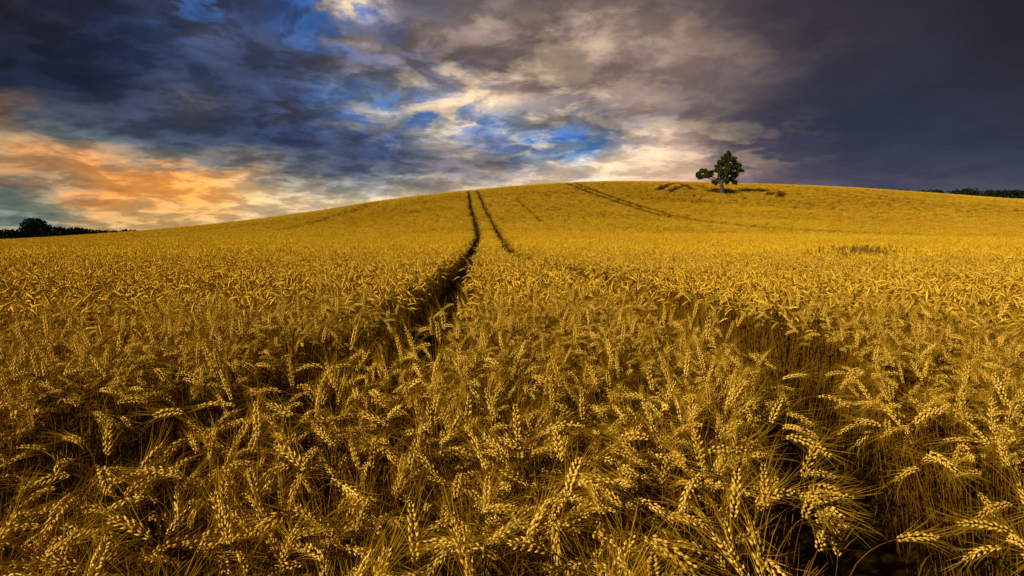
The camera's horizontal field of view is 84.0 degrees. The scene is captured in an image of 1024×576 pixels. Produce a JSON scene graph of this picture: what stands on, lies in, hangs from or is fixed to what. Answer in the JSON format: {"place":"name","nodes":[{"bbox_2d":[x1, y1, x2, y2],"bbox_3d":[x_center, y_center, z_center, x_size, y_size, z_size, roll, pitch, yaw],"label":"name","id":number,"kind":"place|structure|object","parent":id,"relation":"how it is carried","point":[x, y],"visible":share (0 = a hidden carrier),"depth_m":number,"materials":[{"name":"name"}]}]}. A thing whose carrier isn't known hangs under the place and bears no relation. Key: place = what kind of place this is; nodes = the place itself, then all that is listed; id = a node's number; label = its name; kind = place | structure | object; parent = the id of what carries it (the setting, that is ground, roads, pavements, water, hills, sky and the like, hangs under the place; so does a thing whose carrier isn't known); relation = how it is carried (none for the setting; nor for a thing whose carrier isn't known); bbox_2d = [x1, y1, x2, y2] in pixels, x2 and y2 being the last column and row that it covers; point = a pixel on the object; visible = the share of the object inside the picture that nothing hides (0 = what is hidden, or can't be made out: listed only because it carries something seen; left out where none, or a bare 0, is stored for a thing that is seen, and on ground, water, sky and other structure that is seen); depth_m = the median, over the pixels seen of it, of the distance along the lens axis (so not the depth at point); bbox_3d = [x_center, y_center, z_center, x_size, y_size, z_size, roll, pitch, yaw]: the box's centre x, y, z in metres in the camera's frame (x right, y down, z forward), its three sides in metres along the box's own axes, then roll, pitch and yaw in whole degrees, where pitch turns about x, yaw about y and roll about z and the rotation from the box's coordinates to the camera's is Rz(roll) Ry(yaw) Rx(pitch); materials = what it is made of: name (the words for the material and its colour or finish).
{"place":"outdoors","nodes":[
{"label":"outdoors","id":0,"kind":"place"},
{"bbox_2d":[0,180,1023,575],"bbox_3d":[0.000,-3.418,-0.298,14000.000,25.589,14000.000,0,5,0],"label":"ground","id":1,"kind":"structure","parent":0,"point":[882,561],"depth_m":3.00,"materials":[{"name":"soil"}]},
{"bbox_2d":[0,217,136,238],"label":"distant tree row","id":2,"kind":"object","parent":1,"relation":"on","point":[33,227],"visible":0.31,"depth_m":222.22,"materials":[{"name":"green plant"}]},
{"bbox_2d":[695,150,745,193],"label":"oak tree","id":3,"kind":"object","parent":1,"relation":"on","point":[727,170],"visible":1,"depth_m":133.42,"materials":[{"name":"green plant"}]},
{"bbox_2d":[703,190,740,196],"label":"grass patch","id":4,"kind":"object","parent":1,"relation":"on","point":[725,192],"visible":0.27,"depth_m":134.64,"materials":[{"name":"plant"}]},
{"bbox_2d":[918,189,948,193],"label":"hilltop hedgerow trees","id":5,"kind":"object","parent":1,"relation":"on","point":[935,191],"visible":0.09,"depth_m":208.56,"materials":[{"name":"green plant"}]},
{"bbox_2d":[949,187,983,195],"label":"hilltop hedgerow trees","id":6,"kind":"object","parent":1,"relation":"on","point":[967,190],"visible":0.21,"depth_m":195.19,"materials":[{"name":"green plant"}]},
{"bbox_2d":[976,189,1023,198],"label":"hilltop hedgerow trees","id":7,"kind":"object","parent":1,"relation":"on","point":[1014,194],"visible":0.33,"depth_m":188.35,"materials":[{"name":"green plant"}]},
{"bbox_2d":[0,0,1023,231],"label":"sky","id":8,"kind":"structure","parent":0,"point":[117,115],"materials":[{"name":"blue"}]},
{"bbox_2d":[785,243,927,257],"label":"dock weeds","id":9,"kind":"object","parent":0,"point":[863,249],"visible":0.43,"depth_m":18.42,"materials":[{"name":"brown plant"}]}
]}

